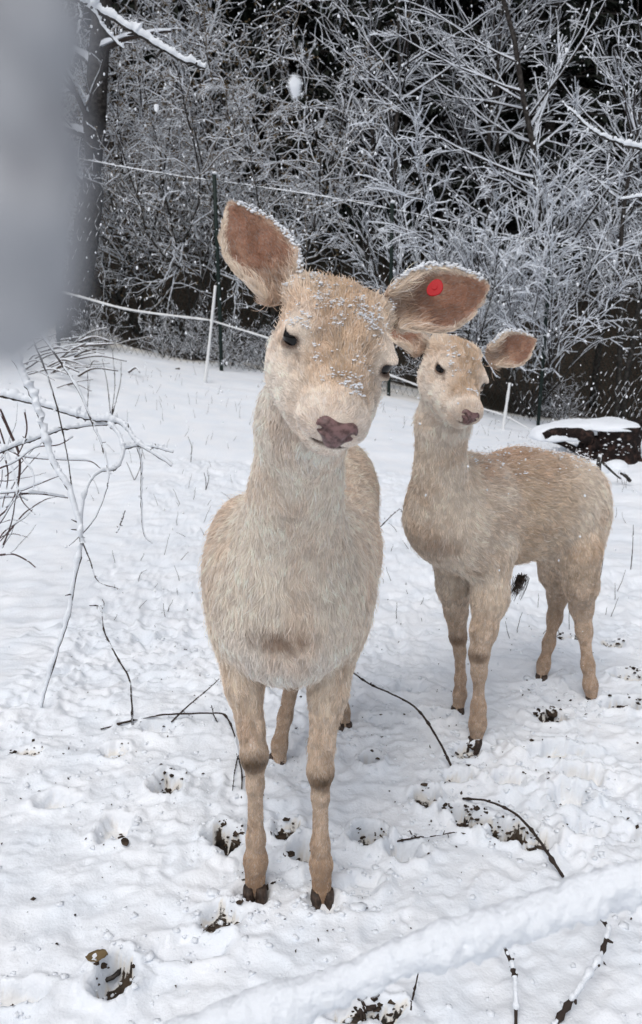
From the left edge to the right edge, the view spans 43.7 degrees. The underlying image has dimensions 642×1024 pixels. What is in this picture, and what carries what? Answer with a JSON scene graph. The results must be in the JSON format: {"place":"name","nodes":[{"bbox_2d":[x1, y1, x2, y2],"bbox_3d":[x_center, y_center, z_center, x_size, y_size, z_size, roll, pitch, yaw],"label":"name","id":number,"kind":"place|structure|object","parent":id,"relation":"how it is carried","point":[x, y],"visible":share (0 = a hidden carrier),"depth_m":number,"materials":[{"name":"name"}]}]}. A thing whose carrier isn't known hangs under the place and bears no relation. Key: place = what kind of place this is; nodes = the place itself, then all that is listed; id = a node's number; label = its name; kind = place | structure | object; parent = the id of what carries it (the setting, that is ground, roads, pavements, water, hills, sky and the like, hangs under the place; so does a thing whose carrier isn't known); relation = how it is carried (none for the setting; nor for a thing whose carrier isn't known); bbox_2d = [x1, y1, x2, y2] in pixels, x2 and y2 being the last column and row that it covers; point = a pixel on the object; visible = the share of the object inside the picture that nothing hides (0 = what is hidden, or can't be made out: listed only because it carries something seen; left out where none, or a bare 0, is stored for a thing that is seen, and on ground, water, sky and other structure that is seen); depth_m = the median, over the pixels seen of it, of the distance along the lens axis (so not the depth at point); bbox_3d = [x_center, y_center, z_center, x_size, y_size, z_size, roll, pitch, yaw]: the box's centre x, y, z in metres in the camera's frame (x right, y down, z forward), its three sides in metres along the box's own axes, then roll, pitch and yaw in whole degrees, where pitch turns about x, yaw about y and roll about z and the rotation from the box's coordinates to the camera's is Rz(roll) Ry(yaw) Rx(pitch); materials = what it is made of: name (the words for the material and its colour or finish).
{"place":"outdoors","nodes":[
{"label":"outdoors","id":0,"kind":"place"},
{"bbox_2d":[0,0,94,371],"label":"icy clump","id":1,"kind":"object","parent":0,"point":[47,169],"visible":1,"depth_m":0.05,"materials":[{"name":"white snow"}]},
{"bbox_2d":[0,0,641,1023],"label":"ground","id":2,"kind":"structure","parent":0,"point":[32,614],"depth_m":2.20,"materials":[{"name":"white snow"}]},
{"bbox_2d":[0,401,100,567],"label":"bramble bush","id":3,"kind":"object","parent":2,"relation":"on","point":[15,496],"visible":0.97,"depth_m":2.52,"materials":[{"name":"plant"}]},
{"bbox_2d":[39,357,71,484],"bbox_3d":[-0.783,-0.290,2.340,0.111,0.441,0.017,8,17,26],"label":"shoot","id":4,"kind":"object","parent":3,"relation":"attached to","point":[41,359],"visible":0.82,"depth_m":2.33,"materials":[{"name":"grey plant"}]},
{"bbox_2d":[0,420,125,522],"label":"bough","id":5,"kind":"object","parent":3,"relation":"attached to","point":[30,439],"visible":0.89,"depth_m":2.37,"materials":[{"name":"grey plant"}]},
{"bbox_2d":[0,388,173,543],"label":"bough","id":6,"kind":"object","parent":3,"relation":"attached to","point":[13,394],"visible":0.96,"depth_m":2.44,"materials":[{"name":"grey plant"}]},
{"bbox_2d":[18,369,119,706],"bbox_3d":[-0.722,0.059,2.294,0.284,1.042,0.136,0,16,0],"label":"shoot","id":7,"kind":"object","parent":2,"relation":"on","point":[33,393],"visible":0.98,"depth_m":2.26,"materials":[{"name":"grey plant"}]},
{"bbox_2d":[51,349,109,545],"bbox_3d":[-0.698,-0.205,2.281,0.184,0.600,0.106,0,16,0],"label":"shoot","id":8,"kind":"object","parent":2,"relation":"on","point":[74,382],"visible":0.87,"depth_m":2.28,"materials":[{"name":"grey plant"}]},
{"bbox_2d":[85,949,107,961],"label":"dead leaf","id":9,"kind":"object","parent":2,"relation":"on","point":[101,953],"visible":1,"depth_m":1.47,"materials":[{"name":"brown"}]},
{"bbox_2d":[25,327,168,390],"bbox_3d":[-2.201,-1.474,7.357,1.329,0.433,2.753,0,16,0],"label":"stick heap","id":10,"kind":"object","parent":2,"relation":"on","point":[73,349],"visible":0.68,"depth_m":6.82,"materials":[{"name":"grey plant"}]},
{"bbox_2d":[72,297,131,349],"bbox_3d":[-2.284,-1.907,8.216,0.647,0.612,0.848,-11,19,-34],"label":"brush","id":11,"kind":"object","parent":2,"relation":"on","point":[102,336],"visible":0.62,"depth_m":8.12,"materials":[{"name":"grey plant"}]},
{"bbox_2d":[102,351,122,414],"bbox_3d":[-1.470,-0.894,5.673,0.137,0.490,0.035,-4,16,-13],"label":"sapling","id":12,"kind":"object","parent":2,"relation":"on","point":[112,412],"visible":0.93,"depth_m":5.68,"materials":[{"name":"grey plant"}]},
{"bbox_2d":[105,968,120,981],"bbox_3d":[-0.394,0.863,1.490,0.041,0.021,0.031,0,16,0],"label":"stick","id":13,"kind":"object","parent":2,"relation":"on","point":[117,973],"visible":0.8,"depth_m":1.48,"materials":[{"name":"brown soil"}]},
{"bbox_2d":[116,511,124,532],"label":"twig","id":14,"kind":"object","parent":2,"relation":"on","point":[117,530],"visible":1,"depth_m":3.43,"materials":[{"name":"grey plant"}]},
{"bbox_2d":[65,0,184,342],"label":"thick trunk tree","id":15,"kind":"object","parent":2,"relation":"on","point":[94,110],"visible":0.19,"depth_m":7.80,"materials":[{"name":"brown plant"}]},
{"bbox_2d":[82,0,206,68],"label":"tree limb","id":16,"kind":"object","parent":15,"relation":"attached to","point":[95,8],"visible":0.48,"depth_m":2.84,"materials":[{"name":"white plant"}]},
{"bbox_2d":[121,838,128,845],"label":"dead leaf","id":17,"kind":"object","parent":2,"relation":"on","point":[124,841],"visible":1,"depth_m":1.76,"materials":[{"name":"plant"}]},
{"bbox_2d":[80,47,188,325],"bbox_3d":[-3.700,-3.991,9.052,3.887,3.854,3.239,-8,17,-26],"label":"tangled shrub","id":18,"kind":"object","parent":2,"relation":"on","point":[109,259],"visible":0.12,"depth_m":8.63,"materials":[{"name":"grey plant"}]},
{"bbox_2d":[81,0,202,123],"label":"spruce tree","id":19,"kind":"object","parent":2,"relation":"on","point":[132,5],"visible":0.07,"depth_m":12.88,"materials":[{"name":"grey plant"}]},
{"bbox_2d":[109,0,208,201],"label":"dark stemmed tree","id":20,"kind":"object","parent":2,"relation":"on","point":[137,8],"visible":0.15,"depth_m":11.93,"materials":[{"name":"grey plant"}]},
{"bbox_2d":[89,599,244,797],"bbox_3d":[-0.364,0.454,2.191,0.650,0.348,0.281,12,19,36],"label":"twig","id":21,"kind":"object","parent":2,"relation":"on","point":[150,716],"visible":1,"depth_m":2.27,"materials":[{"name":"wood"}]},
{"bbox_2d":[127,299,207,359],"bbox_3d":[-1.596,-1.875,8.386,0.731,0.691,0.959,-9,18,-30],"label":"brush","id":22,"kind":"object","parent":2,"relation":"on","point":[162,352],"visible":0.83,"depth_m":8.29,"materials":[{"name":"grey plant"}]},
{"bbox_2d":[81,0,271,302],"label":"tangled shrub","id":23,"kind":"object","parent":2,"relation":"on","point":[130,128],"visible":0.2,"depth_m":9.60,"materials":[{"name":"grey plant"}]},
{"bbox_2d":[82,0,283,348],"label":"tangled shrub","id":24,"kind":"object","parent":2,"relation":"on","point":[175,159],"visible":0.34,"depth_m":8.62,"materials":[{"name":"grey plant"}]},
{"bbox_2d":[112,0,268,94],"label":"spruce tree","id":25,"kind":"object","parent":2,"relation":"on","point":[157,14],"visible":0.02,"depth_m":14.62,"materials":[{"name":"grey plant"}]},
{"bbox_2d":[157,295,230,357],"bbox_3d":[-1.410,-1.928,8.562,0.799,0.755,1.048,1,16,2],"label":"brush","id":26,"kind":"object","parent":2,"relation":"on","point":[202,352],"visible":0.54,"depth_m":8.59,"materials":[{"name":"grey plant"}]},
{"bbox_2d":[95,0,320,361],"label":"tangled shrub","id":27,"kind":"object","parent":2,"relation":"on","point":[236,102],"visible":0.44,"depth_m":8.66,"materials":[{"name":"grey plant"}]},
{"bbox_2d":[118,0,301,279],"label":"young beech","id":28,"kind":"object","parent":2,"relation":"on","point":[184,81],"visible":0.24,"depth_m":10.63,"materials":[{"name":"grey plant"}]},
{"bbox_2d":[186,300,266,366],"bbox_3d":[-1.057,-1.797,8.298,0.847,0.801,1.111,5,16,18],"label":"brush","id":29,"kind":"object","parent":2,"relation":"on","point":[226,358],"visible":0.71,"depth_m":8.30,"materials":[{"name":"grey"}]},
{"bbox_2d":[111,0,360,149],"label":"spruce tree","id":30,"kind":"object","parent":2,"relation":"on","point":[250,16],"visible":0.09,"depth_m":12.43,"materials":[{"name":"grey plant"}]},
{"bbox_2d":[213,315,276,371],"bbox_3d":[-0.705,-1.728,8.379,0.973,0.702,0.742,-12,20,-37],"label":"brush","id":31,"kind":"object","parent":2,"relation":"on","point":[260,355],"visible":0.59,"depth_m":8.30,"materials":[{"name":"grey plant"}]},
{"bbox_2d":[81,0,427,361],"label":"tangled shrub","id":32,"kind":"object","parent":2,"relation":"on","point":[310,241],"visible":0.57,"depth_m":8.34,"materials":[{"name":"grey plant"}]},
{"bbox_2d":[112,0,428,322],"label":"tangled shrub","id":33,"kind":"object","parent":2,"relation":"on","point":[255,98],"visible":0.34,"depth_m":10.02,"materials":[{"name":"grey plant"}]},
{"bbox_2d":[166,0,380,233],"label":"spruce tree","id":34,"kind":"object","parent":2,"relation":"on","point":[325,91],"visible":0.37,"depth_m":11.46,"materials":[{"name":"grey plant"}]},
{"bbox_2d":[275,828,285,839],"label":"dead leaf","id":35,"kind":"object","parent":2,"relation":"on","point":[281,836],"visible":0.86,"depth_m":1.85,"materials":[{"name":"plant"}]},
{"bbox_2d":[46,285,531,429],"bbox_3d":[0.081,-1.291,7.189,7.145,1.978,0.124,0,16,1],"label":"tape fence","id":36,"kind":"object","parent":2,"relation":"on","point":[504,414],"visible":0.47,"depth_m":7.12,"materials":[{"name":"white plastic"}]},
{"bbox_2d":[283,851,294,856],"bbox_3d":[-0.070,0.749,1.748,0.026,0.011,0.017,0,16,0],"label":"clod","id":37,"kind":"object","parent":2,"relation":"on","point":[291,853],"visible":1,"depth_m":1.75,"materials":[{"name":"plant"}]},
{"bbox_2d":[193,0,430,135],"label":"spruce tree","id":38,"kind":"object","parent":2,"relation":"on","point":[307,37],"visible":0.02,"depth_m":14.14,"materials":[{"name":"grey plant"}]},
{"bbox_2d":[1,592,639,1011],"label":"litter","id":39,"kind":"object","parent":2,"relation":"on","point":[389,790],"visible":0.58,"depth_m":1.92,"materials":[{"name":"soil"}]},
{"bbox_2d":[9,632,641,1023],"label":"soil crumbs","id":40,"kind":"object","parent":2,"relation":"on","point":[240,902],"visible":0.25,"depth_m":1.86,"materials":[{"name":"brown soil"}]},
{"bbox_2d":[245,0,423,219],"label":"dark stemmed tree","id":41,"kind":"object","parent":2,"relation":"on","point":[323,53],"visible":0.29,"depth_m":11.87,"materials":[{"name":"grey plant"}]},
{"bbox_2d":[197,200,489,910],"bbox_3d":[-0.019,0.114,1.646,0.435,1.343,1.258,-2,16,-6],"label":"deer","id":42,"kind":"object","parent":2,"relation":"on","point":[291,563],"visible":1,"depth_m":1.35},
{"bbox_2d":[58,161,641,425],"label":"fence","id":43,"kind":"object","parent":2,"relation":"on","point":[219,289],"visible":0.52,"depth_m":7.79,"materials":[{"name":"black metal"}]},
{"bbox_2d":[88,363,627,637],"bbox_3d":[0.387,-0.376,5.182,4.976,0.838,4.996,0,16,0],"label":"weed stubble","id":44,"kind":"object","parent":2,"relation":"on","point":[229,498],"visible":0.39,"depth_m":4.34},
{"bbox_2d":[356,999,375,1020],"bbox_3d":[0.078,0.856,1.373,0.035,0.022,0.035,0,16,0],"label":"stick","id":45,"kind":"object","parent":2,"relation":"on","point":[362,1011],"visible":0.99,"depth_m":1.37,"materials":[{"name":"brown wood"}]},
{"bbox_2d":[247,0,513,204],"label":"spruce tree","id":46,"kind":"object","parent":2,"relation":"on","point":[382,50],"visible":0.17,"depth_m":12.21,"materials":[{"name":"grey plant"}]},
{"bbox_2d":[382,345,419,387],"bbox_3d":[0.643,-1.669,8.577,1.184,0.854,0.903,-1,16,-4],"label":"brush","id":47,"kind":"object","parent":2,"relation":"on","point":[397,374],"visible":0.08,"depth_m":8.71,"materials":[{"name":"grey plant"}]},
{"bbox_2d":[353,673,451,765],"bbox_3d":[0.222,0.564,2.210,0.020,0.121,0.390,-12,20,-37],"label":"twig","id":48,"kind":"object","parent":2,"relation":"on","point":[428,724],"visible":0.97,"depth_m":2.15,"materials":[{"name":"black wood"}]},
{"bbox_2d":[163,858,641,1023],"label":"log","id":49,"kind":"object","parent":2,"relation":"on","point":[444,944],"visible":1,"depth_m":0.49,"materials":[{"name":"grey"}]},
{"bbox_2d":[293,0,535,288],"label":"young beech","id":50,"kind":"object","parent":2,"relation":"on","point":[371,49],"visible":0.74,"depth_m":9.34,"materials":[{"name":"grey plant"}]},
{"bbox_2d":[410,974,418,1010],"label":"twig","id":51,"kind":"object","parent":2,"relation":"on","point":[414,989],"visible":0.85,"depth_m":1.40,"materials":[{"name":"wood"}]},
{"bbox_2d":[300,0,531,258],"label":"spruce tree","id":52,"kind":"object","parent":2,"relation":"on","point":[436,190],"visible":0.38,"depth_m":11.67,"materials":[{"name":"grey plant"}]},
{"bbox_2d":[397,830,456,841],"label":"twig","id":53,"kind":"object","parent":2,"relation":"on","point":[415,837],"visible":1,"depth_m":1.81,"materials":[{"name":"brown wood"}]},
{"bbox_2d":[405,335,483,399],"bbox_3d":[1.193,-1.411,8.288,0.866,0.819,1.135,7,17,25],"label":"brush","id":54,"kind":"object","parent":2,"relation":"on","point":[420,363],"visible":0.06,"depth_m":8.46,"materials":[{"name":"grey plant"}]},
{"bbox_2d":[275,77,621,377],"bbox_3d":[1.051,-2.517,8.011,3.676,3.163,3.376,12,20,37],"label":"arching shrub","id":55,"kind":"object","parent":2,"relation":"on","point":[536,211],"visible":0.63,"depth_m":7.81,"materials":[{"name":"grey plant"}]},
{"bbox_2d":[317,0,600,176],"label":"spruce tree","id":56,"kind":"object","parent":2,"relation":"on","point":[465,11],"visible":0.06,"depth_m":13.35,"materials":[{"name":"grey plant"}]},
{"bbox_2d":[377,0,583,263],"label":"dark stemmed tree","id":57,"kind":"object","parent":2,"relation":"on","point":[443,205],"visible":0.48,"depth_m":10.99,"materials":[{"name":"grey plant"}]},
{"bbox_2d":[388,0,588,345],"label":"young beech","id":58,"kind":"object","parent":2,"relation":"on","point":[496,137],"visible":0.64,"depth_m":10.32,"materials":[{"name":"grey plant"}]},
{"bbox_2d":[389,327,614,754],"bbox_3d":[0.515,0.048,2.196,0.831,1.165,0.339,-13,20,-39],"label":"deer","id":59,"kind":"object","parent":2,"relation":"on","point":[468,535],"visible":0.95,"depth_m":2.09},
{"bbox_2d":[362,0,641,411],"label":"dark stemmed tree","id":60,"kind":"object","parent":2,"relation":"on","point":[521,99],"visible":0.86,"depth_m":8.40,"materials":[{"name":"grey plant"}]},
{"bbox_2d":[504,948,519,1023],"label":"stem","id":61,"kind":"object","parent":2,"relation":"on","point":[515,1002],"visible":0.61,"depth_m":1.37,"materials":[{"name":"grey plant"}]},
{"bbox_2d":[462,797,563,877],"bbox_3d":[0.446,0.716,1.821,0.048,0.037,0.314,-10,18,-31],"label":"twig","id":62,"kind":"object","parent":2,"relation":"on","point":[549,855],"visible":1,"depth_m":1.80,"materials":[{"name":"black wood"}]},
{"bbox_2d":[391,0,641,232],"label":"spruce tree","id":63,"kind":"object","parent":2,"relation":"on","point":[539,74],"visible":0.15,"depth_m":12.16,"materials":[{"name":"grey plant"}]},
{"bbox_2d":[420,152,641,417],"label":"arching shrub","id":64,"kind":"object","parent":2,"relation":"on","point":[523,292],"visible":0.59,"depth_m":7.97,"materials":[{"name":"grey plant"}]},
{"bbox_2d":[440,0,635,62],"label":"spruce tree","id":65,"kind":"object","parent":2,"relation":"on","point":[510,10],"visible":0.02,"depth_m":16.58,"materials":[{"name":"grey plant"}]},
{"bbox_2d":[436,0,641,291],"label":"spruce tree","id":66,"kind":"object","parent":2,"relation":"on","point":[566,17],"visible":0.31,"depth_m":11.39,"materials":[{"name":"grey plant"}]},
{"bbox_2d":[546,706,557,718],"bbox_3d":[0.683,0.595,2.371,0.033,0.023,0.052,0,16,0],"label":"clod","id":67,"kind":"object","parent":2,"relation":"on","point":[551,715],"visible":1,"depth_m":2.35,"materials":[{"name":"soil"}]},
{"bbox_2d":[511,372,596,419],"bbox_3d":[2.581,-1.243,8.774,0.873,0.630,0.666,11,19,35],"label":"brush","id":68,"kind":"object","parent":2,"relation":"on","point":[567,408],"visible":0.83,"depth_m":8.68,"materials":[{"name":"grey"}]},
{"bbox_2d":[474,0,641,197],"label":"spruce tree","id":69,"kind":"object","parent":2,"relation":"on","point":[634,5],"visible":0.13,"depth_m":13.64,"materials":[{"name":"grey plant"}]},
{"bbox_2d":[514,0,641,418],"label":"young beech","id":70,"kind":"object","parent":2,"relation":"on","point":[629,168],"visible":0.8,"depth_m":8.42,"materials":[{"name":"grey plant"}]},
{"bbox_2d":[551,920,612,1023],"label":"stem","id":71,"kind":"object","parent":2,"relation":"on","point":[581,984],"visible":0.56,"depth_m":1.39,"materials":[{"name":"grey plant"}]},
{"bbox_2d":[526,15,641,408],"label":"dark stemmed tree","id":72,"kind":"object","parent":2,"relation":"on","point":[596,363],"visible":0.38,"depth_m":9.53,"materials":[{"name":"grey plant"}]},
{"bbox_2d":[529,417,641,473],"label":"tree stump","id":73,"kind":"object","parent":2,"relation":"on","point":[615,443],"visible":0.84,"depth_m":5.26,"materials":[{"name":"white plant"}]},
{"bbox_2d":[545,0,641,101],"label":"spruce tree","id":74,"kind":"object","parent":2,"relation":"on","point":[630,44],"depth_m":16.70,"materials":[{"name":"grey plant"}]},
{"bbox_2d":[554,0,641,195],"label":"spruce tree","id":75,"kind":"object","parent":2,"relation":"on","point":[628,42],"visible":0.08,"depth_m":13.07,"materials":[{"name":"grey plant"}]},
{"bbox_2d":[596,454,601,468],"bbox_3d":[1.685,-0.254,4.840,0.051,0.194,0.041,0,16,0],"label":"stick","id":76,"kind":"object","parent":2,"relation":"on","point":[599,458],"visible":0.45,"depth_m":4.81,"materials":[{"name":"white wood"}]},
{"bbox_2d":[580,51,641,262],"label":"young beech","id":77,"kind":"object","parent":2,"relation":"on","point":[620,156],"visible":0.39,"depth_m":8.85,"materials":[{"name":"grey plant"}]},
{"bbox_2d":[602,461,620,478],"bbox_3d":[1.756,-0.252,4.840,0.131,0.113,0.017,0,16,0],"label":"stick","id":78,"kind":"object","parent":2,"relation":"on","point":[611,471],"visible":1,"depth_m":4.84,"materials":[{"name":"brown plant"}]},
{"bbox_2d":[598,159,641,416],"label":"tangled shrub","id":79,"kind":"object","parent":2,"relation":"on","point":[633,291],"visible":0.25,"depth_m":10.47,"materials":[{"name":"grey plant"}]},
{"bbox_2d":[620,470,631,481],"bbox_3d":[1.848,-0.217,4.850,0.076,0.077,0.026,0,16,0],"label":"stick","id":80,"kind":"object","parent":2,"relation":"on","point":[623,474],"visible":1,"depth_m":4.84,"materials":[{"name":"brown plant"}]},
{"bbox_2d":[630,525,633,569],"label":"twig","id":81,"kind":"object","parent":2,"relation":"on","point":[632,549],"visible":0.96,"depth_m":3.10,"materials":[{"name":"grey plant"}]},
{"bbox_2d":[6,0,641,862],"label":"falling snow","id":82,"kind":"structure","parent":0,"point":[296,82],"depth_m":3.31,"materials":[{"name":"white snow"}]},
{"bbox_2d":[561,100,641,150],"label":"tree limb","id":83,"kind":"object","parent":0,"point":[628,144],"visible":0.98,"depth_m":4.22,"materials":[{"name":"white plant"}]},
{"bbox_2d":[621,193,641,199],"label":"tree limb","id":84,"kind":"object","parent":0,"point":[636,195],"visible":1,"depth_m":4.30,"materials":[{"name":"white plant"}]}
]}

